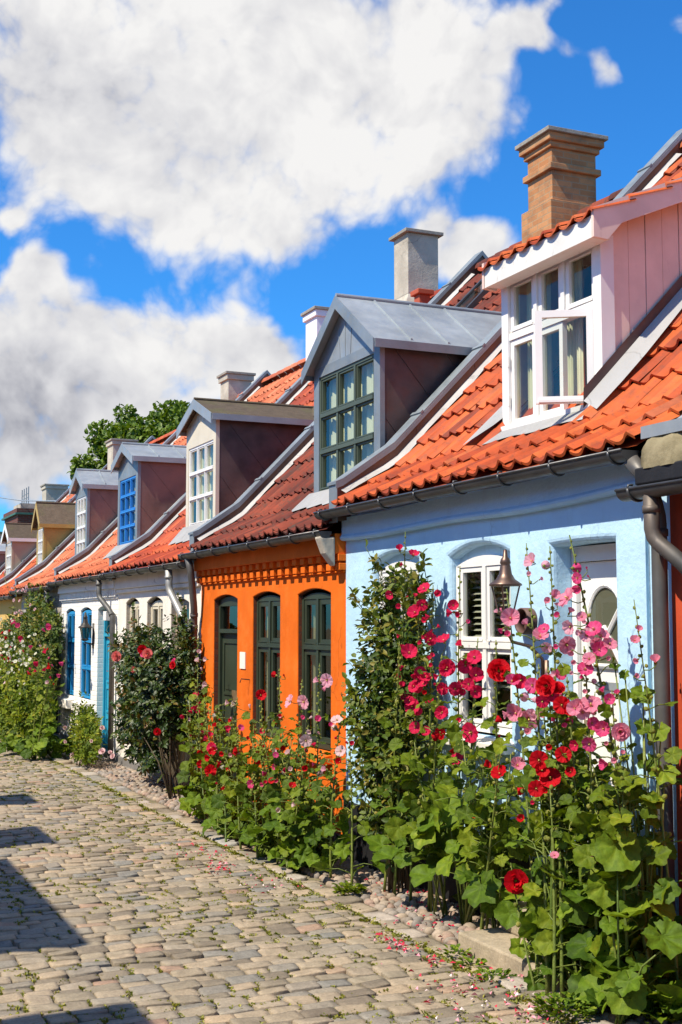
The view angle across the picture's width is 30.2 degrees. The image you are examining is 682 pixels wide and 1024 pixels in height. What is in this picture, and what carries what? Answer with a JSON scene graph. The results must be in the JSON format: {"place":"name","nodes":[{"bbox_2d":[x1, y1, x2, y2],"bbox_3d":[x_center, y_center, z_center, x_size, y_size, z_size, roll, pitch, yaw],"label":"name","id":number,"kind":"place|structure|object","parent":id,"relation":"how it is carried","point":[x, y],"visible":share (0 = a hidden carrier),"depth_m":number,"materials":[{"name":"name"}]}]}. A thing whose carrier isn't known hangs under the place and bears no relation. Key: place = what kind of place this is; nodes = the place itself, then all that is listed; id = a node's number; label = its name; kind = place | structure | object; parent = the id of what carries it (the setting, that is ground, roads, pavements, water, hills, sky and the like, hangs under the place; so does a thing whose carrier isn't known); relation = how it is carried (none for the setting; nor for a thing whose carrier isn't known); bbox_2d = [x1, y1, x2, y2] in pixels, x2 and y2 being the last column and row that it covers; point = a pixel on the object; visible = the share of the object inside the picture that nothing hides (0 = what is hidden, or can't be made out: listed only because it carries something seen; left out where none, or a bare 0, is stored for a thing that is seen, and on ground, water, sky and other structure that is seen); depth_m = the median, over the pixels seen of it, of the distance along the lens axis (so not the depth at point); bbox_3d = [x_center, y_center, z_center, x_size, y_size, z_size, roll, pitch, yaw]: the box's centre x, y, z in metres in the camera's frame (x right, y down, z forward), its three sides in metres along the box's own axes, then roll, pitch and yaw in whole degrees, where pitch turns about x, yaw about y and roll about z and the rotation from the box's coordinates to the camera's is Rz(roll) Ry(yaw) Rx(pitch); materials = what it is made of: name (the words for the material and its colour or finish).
{"place":"outdoors","nodes":[
{"label":"outdoors","id":0,"kind":"place"},
{"bbox_2d":[0,758,520,1023],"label":"sandy ground","id":1,"kind":"structure","parent":0,"point":[298,871],"depth_m":10.27,"materials":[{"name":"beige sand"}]},
{"bbox_2d":[0,617,60,742],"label":"flowering bush","id":2,"kind":"object","parent":1,"relation":"on","point":[8,722],"visible":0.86,"depth_m":20.49,"materials":[{"name":"green plant"}]},
{"bbox_2d":[41,738,74,758],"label":"hollyhock","id":3,"kind":"object","parent":1,"relation":"on","point":[57,754],"visible":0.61,"depth_m":19.19,"materials":[{"name":"green plant"}]},
{"bbox_2d":[63,690,114,765],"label":"rose bush","id":4,"kind":"object","parent":1,"relation":"on","point":[86,735],"visible":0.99,"depth_m":18.24,"materials":[{"name":"green plant"}]},
{"bbox_2d":[179,692,211,819],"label":"hollyhock","id":5,"kind":"object","parent":1,"relation":"on","point":[189,800],"visible":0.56,"depth_m":13.06,"materials":[{"name":"green plant"}]},
{"bbox_2d":[201,719,237,835],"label":"hollyhock","id":6,"kind":"object","parent":1,"relation":"on","point":[210,771],"visible":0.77,"depth_m":12.34,"materials":[{"name":"green plant"}]},
{"bbox_2d":[196,699,249,818],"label":"hollyhock","id":7,"kind":"object","parent":1,"relation":"on","point":[223,729],"visible":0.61,"depth_m":12.57,"materials":[{"name":"green plant"}]},
{"bbox_2d":[232,689,281,834],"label":"hollyhock","id":8,"kind":"object","parent":1,"relation":"on","point":[261,694],"visible":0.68,"depth_m":11.54,"materials":[{"name":"green plant"}]},
{"bbox_2d":[267,679,320,860],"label":"hollyhock","id":9,"kind":"object","parent":1,"relation":"on","point":[303,702],"visible":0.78,"depth_m":10.79,"materials":[{"name":"green plant"}]},
{"bbox_2d":[262,716,326,869],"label":"hollyhock","id":10,"kind":"object","parent":1,"relation":"on","point":[305,740],"visible":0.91,"depth_m":10.50,"materials":[{"name":"green plant"}]},
{"bbox_2d":[277,663,344,869],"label":"hollyhock","id":11,"kind":"object","parent":1,"relation":"on","point":[325,680],"visible":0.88,"depth_m":10.58,"materials":[{"name":"green plant"}]},
{"bbox_2d":[46,751,612,1023],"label":"kerb","id":12,"kind":"structure","parent":1,"relation":"on","point":[193,824],"depth_m":9.42,"materials":[{"name":"stone"}]},
{"bbox_2d":[201,782,243,841],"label":"hollyhock","id":13,"kind":"object","parent":12,"relation":"on","point":[225,818],"visible":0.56,"depth_m":11.87,"materials":[{"name":"green plant"}]},
{"bbox_2d":[205,697,250,817],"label":"hollyhock","id":14,"kind":"object","parent":12,"relation":"on","point":[208,795],"visible":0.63,"depth_m":12.38,"materials":[{"name":"green plant"}]},
{"bbox_2d":[211,718,261,849],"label":"hollyhock","id":15,"kind":"object","parent":12,"relation":"on","point":[217,799],"visible":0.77,"depth_m":11.70,"materials":[{"name":"green plant"}]},
{"bbox_2d":[235,770,275,858],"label":"hollyhock","id":16,"kind":"object","parent":12,"relation":"on","point":[250,835],"visible":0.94,"depth_m":11.21,"materials":[{"name":"green plant"}]},
{"bbox_2d":[237,824,274,856],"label":"hollyhock","id":17,"kind":"object","parent":12,"relation":"on","point":[263,852],"visible":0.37,"depth_m":11.14,"materials":[{"name":"green plant"}]},
{"bbox_2d":[250,668,295,863],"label":"hollyhock","id":18,"kind":"object","parent":12,"relation":"on","point":[278,718],"visible":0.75,"depth_m":11.05,"materials":[{"name":"green plant"}]},
{"bbox_2d":[277,838,325,869],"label":"hollyhock","id":19,"kind":"object","parent":12,"relation":"on","point":[300,855],"visible":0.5,"depth_m":10.37,"materials":[{"name":"green plant"}]},
{"bbox_2d":[332,880,368,895],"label":"weed","id":20,"kind":"object","parent":12,"relation":"on","point":[348,887],"visible":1,"depth_m":9.54,"materials":[{"name":"green plant"}]},
{"bbox_2d":[442,943,472,958],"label":"weed","id":21,"kind":"object","parent":12,"relation":"on","point":[454,948],"visible":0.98,"depth_m":7.79,"materials":[{"name":"green plant"}]},
{"bbox_2d":[474,967,510,980],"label":"weed","id":22,"kind":"object","parent":12,"relation":"on","point":[500,971],"visible":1,"depth_m":7.26,"materials":[{"name":"green plant"}]},
{"bbox_2d":[504,863,567,986],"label":"hollyhock","id":23,"kind":"object","parent":12,"relation":"on","point":[515,880],"visible":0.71,"depth_m":7.27,"materials":[{"name":"green plant"}]},
{"bbox_2d":[505,543,571,994],"bbox_3d":[1.187,1.423,7.295,0.407,2.546,0.809,2,-5,-24],"label":"hollyhock","id":24,"kind":"object","parent":12,"relation":"on","point":[530,682],"visible":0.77,"depth_m":7.43,"materials":[{"name":"pink plant"}]},
{"bbox_2d":[511,667,611,991],"bbox_3d":[1.299,1.778,7.093,0.492,1.801,0.628,2,-5,-24],"label":"hollyhock","id":25,"kind":"object","parent":12,"relation":"on","point":[548,688],"visible":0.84,"depth_m":7.12,"materials":[{"name":"green plant"}]},
{"bbox_2d":[531,991,597,1023],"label":"weed","id":26,"kind":"object","parent":12,"relation":"on","point":[554,999],"visible":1,"depth_m":6.57,"materials":[{"name":"green plant"}]},
{"bbox_2d":[523,664,625,992],"bbox_3d":[1.331,1.764,7.004,0.376,1.816,0.818,2,-5,-24],"label":"hollyhock","id":27,"kind":"object","parent":12,"relation":"on","point":[577,915],"visible":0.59,"depth_m":6.96,"materials":[{"name":"green plant"}]},
{"bbox_2d":[52,741,681,1023],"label":"pebble strip","id":28,"kind":"object","parent":1,"relation":"on","point":[150,788],"visible":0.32,"depth_m":9.55,"materials":[{"name":"grey gravel"}]},
{"bbox_2d":[0,583,64,695],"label":"climbing rose","id":29,"kind":"object","parent":28,"relation":"on","point":[39,615],"visible":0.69,"depth_m":22.49,"materials":[{"name":"plant"}]},
{"bbox_2d":[105,602,183,798],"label":"rose bush","id":30,"kind":"object","parent":28,"relation":"on","point":[144,703],"visible":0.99,"depth_m":15.25,"materials":[{"name":"green plant"}]},
{"bbox_2d":[169,591,203,785],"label":"climbing rose","id":31,"kind":"object","parent":28,"relation":"on","point":[185,642],"visible":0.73,"depth_m":14.93,"materials":[{"name":"plant"}]},
{"bbox_2d":[178,638,215,801],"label":"hollyhock","id":32,"kind":"object","parent":28,"relation":"on","point":[197,661],"visible":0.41,"depth_m":13.94,"materials":[{"name":"green plant"}]},
{"bbox_2d":[174,681,226,818],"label":"hollyhock","id":33,"kind":"object","parent":28,"relation":"on","point":[181,777],"visible":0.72,"depth_m":13.35,"materials":[{"name":"green plant"}]},
{"bbox_2d":[219,713,283,844],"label":"hollyhock","id":34,"kind":"object","parent":28,"relation":"on","point":[240,787],"visible":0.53,"depth_m":11.77,"materials":[{"name":"green plant"}]},
{"bbox_2d":[248,721,315,842],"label":"hollyhock","id":35,"kind":"object","parent":28,"relation":"on","point":[271,787],"visible":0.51,"depth_m":11.01,"materials":[{"name":"green plant"}]},
{"bbox_2d":[267,752,346,857],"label":"hollyhock","id":36,"kind":"object","parent":28,"relation":"on","point":[309,803],"visible":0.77,"depth_m":10.49,"materials":[{"name":"green plant"}]},
{"bbox_2d":[292,845,337,873],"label":"hollyhock","id":37,"kind":"object","parent":28,"relation":"on","point":[321,858],"visible":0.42,"depth_m":10.34,"materials":[{"name":"green plant"}]},
{"bbox_2d":[305,714,356,877],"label":"hollyhock","id":38,"kind":"object","parent":28,"relation":"on","point":[341,824],"visible":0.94,"depth_m":10.19,"materials":[{"name":"green plant"}]},
{"bbox_2d":[311,734,384,884],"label":"hollyhock","id":39,"kind":"object","parent":28,"relation":"on","point":[342,850],"visible":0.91,"depth_m":9.98,"materials":[{"name":"green plant"}]},
{"bbox_2d":[338,539,438,892],"bbox_3d":[0.307,1.554,9.941,0.559,2.750,1.448,2,-5,-24],"label":"climbing rose","id":40,"kind":"object","parent":28,"relation":"on","point":[372,740],"visible":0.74,"depth_m":9.79,"materials":[{"name":"plant"}]},
{"bbox_2d":[363,641,414,891],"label":"hollyhock","id":41,"kind":"object","parent":28,"relation":"on","point":[380,790],"visible":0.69,"depth_m":9.50,"materials":[{"name":"green plant"}]},
{"bbox_2d":[376,532,423,894],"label":"hollyhock","id":42,"kind":"object","parent":28,"relation":"on","point":[384,722],"visible":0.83,"depth_m":9.53,"materials":[{"name":"green plant"}]},
{"bbox_2d":[367,593,434,901],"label":"hollyhock","id":43,"kind":"object","parent":28,"relation":"on","point":[376,842],"visible":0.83,"depth_m":9.22,"materials":[{"name":"green plant"}]},
{"bbox_2d":[372,634,460,909],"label":"hollyhock","id":44,"kind":"object","parent":28,"relation":"on","point":[447,667],"visible":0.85,"depth_m":8.88,"materials":[{"name":"green plant"}]},
{"bbox_2d":[394,582,451,855],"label":"hollyhock","id":45,"kind":"object","parent":28,"relation":"on","point":[429,637],"visible":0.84,"depth_m":9.16,"materials":[{"name":"green plant"}]},
{"bbox_2d":[384,741,467,917],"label":"hollyhock","id":46,"kind":"object","parent":28,"relation":"on","point":[433,855],"visible":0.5,"depth_m":8.84,"materials":[{"name":"green plant"}]},
{"bbox_2d":[409,570,482,903],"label":"hollyhock","id":47,"kind":"object","parent":28,"relation":"on","point":[464,666],"visible":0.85,"depth_m":8.86,"materials":[{"name":"green plant"}]},
{"bbox_2d":[409,638,510,922],"bbox_3d":[0.812,1.827,8.519,0.569,1.956,0.697,2,-5,-24],"label":"hollyhock","id":48,"kind":"object","parent":28,"relation":"on","point":[422,873],"visible":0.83,"depth_m":8.47,"materials":[{"name":"green plant"}]},
{"bbox_2d":[430,777,507,924],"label":"hollyhock","id":49,"kind":"object","parent":28,"relation":"on","point":[476,893],"visible":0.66,"depth_m":8.22,"materials":[{"name":"green plant"}]},
{"bbox_2d":[437,739,528,928],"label":"hollyhock","id":50,"kind":"object","parent":28,"relation":"on","point":[518,853],"visible":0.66,"depth_m":8.27,"materials":[{"name":"green plant"}]},
{"bbox_2d":[455,639,528,927],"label":"hollyhock","id":51,"kind":"object","parent":28,"relation":"on","point":[497,669],"visible":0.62,"depth_m":8.23,"materials":[{"name":"green plant"}]},
{"bbox_2d":[456,754,529,929],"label":"hollyhock","id":52,"kind":"object","parent":28,"relation":"on","point":[497,772],"visible":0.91,"depth_m":7.99,"materials":[{"name":"green plant"}]},
{"bbox_2d":[508,784,600,979],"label":"hollyhock","id":53,"kind":"object","parent":28,"relation":"on","point":[542,943],"visible":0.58,"depth_m":7.05,"materials":[{"name":"green plant"}]},
{"bbox_2d":[518,546,594,997],"bbox_3d":[1.299,1.426,7.119,0.434,2.509,0.650,4,-6,-37],"label":"hollyhock","id":54,"kind":"object","parent":28,"relation":"on","point":[565,645],"visible":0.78,"depth_m":7.23,"materials":[{"name":"green plant"}]},
{"bbox_2d":[520,690,614,907],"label":"hollyhock","id":55,"kind":"object","parent":28,"relation":"on","point":[526,779],"visible":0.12,"depth_m":7.34,"materials":[{"name":"green plant"}]},
{"bbox_2d":[556,646,645,971],"bbox_3d":[1.419,1.696,6.857,0.425,1.926,0.556,5,-7,-45],"label":"hollyhock","id":56,"kind":"object","parent":28,"relation":"on","point":[585,707],"visible":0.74,"depth_m":6.94,"materials":[{"name":"green plant"}]},
{"bbox_2d":[553,663,681,1016],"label":"hollyhock","id":57,"kind":"object","parent":28,"relation":"on","point":[669,773],"visible":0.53,"depth_m":6.77,"materials":[{"name":"green plant"}]},
{"bbox_2d":[566,737,669,982],"bbox_3d":[1.523,1.938,6.813,0.549,1.436,0.696,2,-5,-24],"label":"hollyhock","id":58,"kind":"object","parent":28,"relation":"on","point":[583,822],"visible":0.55,"depth_m":6.69,"materials":[{"name":"green plant"}]},
{"bbox_2d":[558,535,681,1021],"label":"hollyhock","id":59,"kind":"object","parent":28,"relation":"on","point":[599,647],"visible":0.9,"depth_m":6.94,"materials":[{"name":"green plant"}]},
{"bbox_2d":[566,826,681,1023],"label":"hollyhock","id":60,"kind":"object","parent":28,"relation":"on","point":[613,856],"visible":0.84,"depth_m":6.56,"materials":[{"name":"green plant"}]},
{"bbox_2d":[572,689,681,1017],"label":"hollyhock","id":61,"kind":"object","parent":28,"relation":"on","point":[620,731],"visible":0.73,"depth_m":6.64,"materials":[{"name":"green plant"}]},
{"bbox_2d":[609,599,681,990],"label":"hollyhock","id":62,"kind":"object","parent":28,"relation":"on","point":[631,903],"visible":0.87,"depth_m":6.69,"materials":[{"name":"green plant"}]},
{"bbox_2d":[610,997,681,1023],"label":"weed","id":63,"kind":"object","parent":28,"relation":"on","point":[654,1001],"visible":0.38,"depth_m":6.46,"materials":[{"name":"green plant"}]},
{"bbox_2d":[458,901,566,991],"bbox_3d":[1.238,2.609,7.637,0.610,0.300,1.100,2,-5,-24],"label":"doorstep","id":64,"kind":"object","parent":1,"relation":"on","point":[491,946],"visible":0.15,"depth_m":7.74,"materials":[{"name":"beige stone"}]},
{"bbox_2d":[493,589,556,976],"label":"hollyhock","id":65,"kind":"object","parent":1,"relation":"on","point":[510,617],"visible":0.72,"depth_m":7.68,"materials":[{"name":"pink plant"}]},
{"bbox_2d":[493,827,583,1008],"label":"hollyhock","id":66,"kind":"object","parent":1,"relation":"on","point":[504,918],"visible":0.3,"depth_m":7.28,"materials":[{"name":"green plant"}]},
{"bbox_2d":[552,677,602,951],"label":"hollyhock","id":67,"kind":"object","parent":1,"relation":"on","point":[563,754],"visible":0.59,"depth_m":7.04,"materials":[{"name":"green plant"}]},
{"bbox_2d":[643,954,681,1020],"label":"hollyhock","id":68,"kind":"object","parent":1,"relation":"on","point":[660,980],"visible":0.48,"depth_m":6.56,"materials":[{"name":"green plant"}]},
{"bbox_2d":[0,735,571,1023],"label":"cobblestone road","id":69,"kind":"structure","parent":0,"point":[175,981],"depth_m":8.17,"materials":[{"name":"stone"}]},
{"bbox_2d":[0,733,30,753],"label":"hollyhock","id":70,"kind":"object","parent":69,"relation":"on","point":[10,740],"visible":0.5,"depth_m":19.72,"materials":[{"name":"green plant"}]},
{"bbox_2d":[13,737,49,759],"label":"hollyhock","id":71,"kind":"object","parent":69,"relation":"on","point":[23,751],"visible":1,"depth_m":18.91,"materials":[{"name":"green plant"}]},
{"bbox_2d":[25,645,51,749],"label":"hollyhock","id":72,"kind":"object","parent":69,"relation":"on","point":[38,702],"visible":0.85,"depth_m":19.47,"materials":[{"name":"green plant"}]},
{"bbox_2d":[27,650,62,758],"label":"hollyhock","id":73,"kind":"object","parent":69,"relation":"on","point":[46,718],"visible":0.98,"depth_m":19.07,"materials":[{"name":"green plant"}]},
{"bbox_2d":[38,622,56,737],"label":"hollyhock","id":74,"kind":"object","parent":69,"relation":"on","point":[48,626],"visible":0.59,"depth_m":20.01,"materials":[{"name":"green plant"}]},
{"bbox_2d":[39,659,65,754],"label":"hollyhock","id":75,"kind":"object","parent":69,"relation":"on","point":[54,724],"visible":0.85,"depth_m":19.19,"materials":[{"name":"green plant"}]},
{"bbox_2d":[0,752,591,1023],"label":"moss","id":76,"kind":"object","parent":69,"relation":"on","point":[428,950],"visible":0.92,"depth_m":9.03,"materials":[{"name":"green plant"}]},
{"bbox_2d":[177,838,559,1023],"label":"fallen petals","id":77,"kind":"object","parent":69,"relation":"on","point":[429,960],"visible":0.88,"depth_m":7.68,"materials":[{"name":"pink plant"}]},
{"bbox_2d":[0,0,681,531],"label":"sky","id":78,"kind":"structure","parent":0,"point":[182,181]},
{"label":"ground","id":79,"kind":"structure","parent":0,"visible":0},
{"bbox_2d":[1,486,34,522],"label":"chimney","id":80,"kind":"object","parent":79,"relation":"on","point":[21,512],"depth_m":47.39,"materials":[{"name":"brick"}]},
{"bbox_2d":[0,483,74,566],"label":"row house","id":81,"kind":"structure","parent":79,"relation":"on","point":[58,492],"depth_m":42.80,"materials":[{"name":"paint"}]},
{"bbox_2d":[0,438,138,578],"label":"row house","id":82,"kind":"structure","parent":79,"relation":"on","point":[19,540],"depth_m":30.93,"materials":[{"name":"white paint"}]},
{"bbox_2d":[0,429,175,647],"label":"row house","id":83,"kind":"structure","parent":79,"relation":"on","point":[53,524],"depth_m":27.30,"materials":[{"name":"paint"}]},
{"bbox_2d":[66,399,190,486],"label":"tree","id":84,"kind":"object","parent":79,"relation":"on","point":[166,419],"visible":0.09,"depth_m":45.27,"materials":[{"name":"green plant"}]},
{"bbox_2d":[9,371,255,735],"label":"row house","id":85,"kind":"structure","parent":79,"relation":"on","point":[95,491],"depth_m":23.68,"materials":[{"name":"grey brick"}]},
{"bbox_2d":[46,306,329,760],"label":"row house","id":86,"kind":"structure","parent":79,"relation":"on","point":[151,484],"depth_m":20.56,"materials":[{"name":"paint"}]},
{"bbox_2d":[78,612,93,647],"bbox_3d":[-4.079,1.891,20.245,0.253,0.578,0.227,2,-5,-24],"label":"wall lantern","id":87,"kind":"object","parent":86,"relation":"attached to","point":[85,624],"depth_m":20.23,"materials":[{"name":"black metal"}]},
{"bbox_2d":[66,611,108,694],"bbox_3d":[-4.444,2.468,22.023,0.512,1.880,1.232,2,-5,-24],"label":"window","id":88,"kind":"structure","parent":86,"relation":"in","point":[71,616],"depth_m":21.97,"materials":[{"name":"blue paint"}]},
{"bbox_2d":[81,610,109,698],"bbox_3d":[-3.952,2.366,20.911,0.512,1.890,1.328,2,-5,-24],"label":"window","id":89,"kind":"structure","parent":86,"relation":"in","point":[86,655],"depth_m":20.86,"materials":[{"name":"blue paint"}]},
{"bbox_2d":[102,609,109,748],"bbox_3d":[-3.571,2.604,19.652,0.090,2.254,0.855,2,-5,-24],"label":"door","id":90,"kind":"structure","parent":86,"relation":"in","point":[105,655],"depth_m":19.93,"materials":[{"name":"teal paint"}]},
{"bbox_2d":[101,227,443,786],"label":"row house","id":91,"kind":"structure","parent":79,"relation":"on","point":[235,449],"depth_m":17.00,"materials":[{"name":"white paint"}]},
{"bbox_2d":[151,599,188,636],"bbox_3d":[-2.234,1.951,17.113,0.512,1.870,1.282,2,-5,-24],"label":"window","id":92,"kind":"structure","parent":91,"relation":"in","point":[158,604],"depth_m":17.14,"materials":[{"name":"beige paint"}]},
{"bbox_2d":[174,600,188,774],"bbox_3d":[-1.949,2.221,15.920,0.090,2.224,0.797,2,-5,-24],"label":"door","id":93,"kind":"structure","parent":91,"relation":"in","point":[180,753],"depth_m":16.13,"materials":[{"name":"wood"}]},
{"bbox_2d":[177,125,623,840],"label":"row house","id":94,"kind":"structure","parent":79,"relation":"on","point":[267,553],"depth_m":13.01,"materials":[{"name":"orange paint"}]},
{"bbox_2d":[218,593,267,777],"bbox_3d":[-1.139,1.965,14.331,0.344,2.315,0.828,2,-5,-24],"label":"door","id":95,"kind":"structure","parent":94,"relation":"in","point":[227,638],"depth_m":14.43,"materials":[{"name":"green paint"}]},
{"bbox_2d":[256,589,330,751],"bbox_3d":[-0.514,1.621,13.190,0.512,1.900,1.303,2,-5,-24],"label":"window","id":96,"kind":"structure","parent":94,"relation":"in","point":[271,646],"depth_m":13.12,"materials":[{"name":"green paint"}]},
{"bbox_2d":[302,593,330,750],"bbox_3d":[-0.169,1.487,11.943,0.131,1.449,0.805,2,-5,-24],"label":"window","id":97,"kind":"structure","parent":94,"relation":"in","point":[319,647],"depth_m":12.05,"materials":[{"name":"green paint"}]},
{"bbox_2d":[313,129,681,916],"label":"row house","id":98,"kind":"structure","parent":79,"relation":"on","point":[517,433],"depth_m":9.03,"materials":[{"name":"blue paint"}]},
{"bbox_2d":[379,561,495,735],"bbox_3d":[0.716,1.092,10.474,0.512,1.720,1.320,2,-5,-24],"label":"window","id":99,"kind":"structure","parent":98,"relation":"in","point":[470,579],"depth_m":10.32,"materials":[{"name":"white paint"}]},
{"bbox_2d":[489,549,548,675],"bbox_3d":[1.157,0.724,8.238,0.408,0.960,0.216,2,-5,-24],"label":"wall lantern","id":100,"kind":"object","parent":98,"relation":"attached to","point":[505,578],"depth_m":8.20,"materials":[{"name":"brown metal"}]},
{"bbox_2d":[456,555,595,736],"bbox_3d":[1.263,0.990,9.237,0.512,1.705,1.338,2,-5,-24],"label":"window","id":101,"kind":"structure","parent":98,"relation":"in","point":[485,564],"depth_m":9.20,"materials":[{"name":"white paint"}]},
{"bbox_2d":[571,543,619,841],"bbox_3d":[1.673,1.283,7.965,0.105,2.160,0.675,2,-5,-24],"label":"door","id":102,"kind":"structure","parent":98,"relation":"in","point":[600,595],"depth_m":8.08,"materials":[{"name":"white paint"}]},
{"bbox_2d":[614,415,681,925],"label":"row house","id":103,"kind":"structure","parent":79,"relation":"on","point":[658,473],"depth_m":7.04,"materials":[{"name":"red paint"}]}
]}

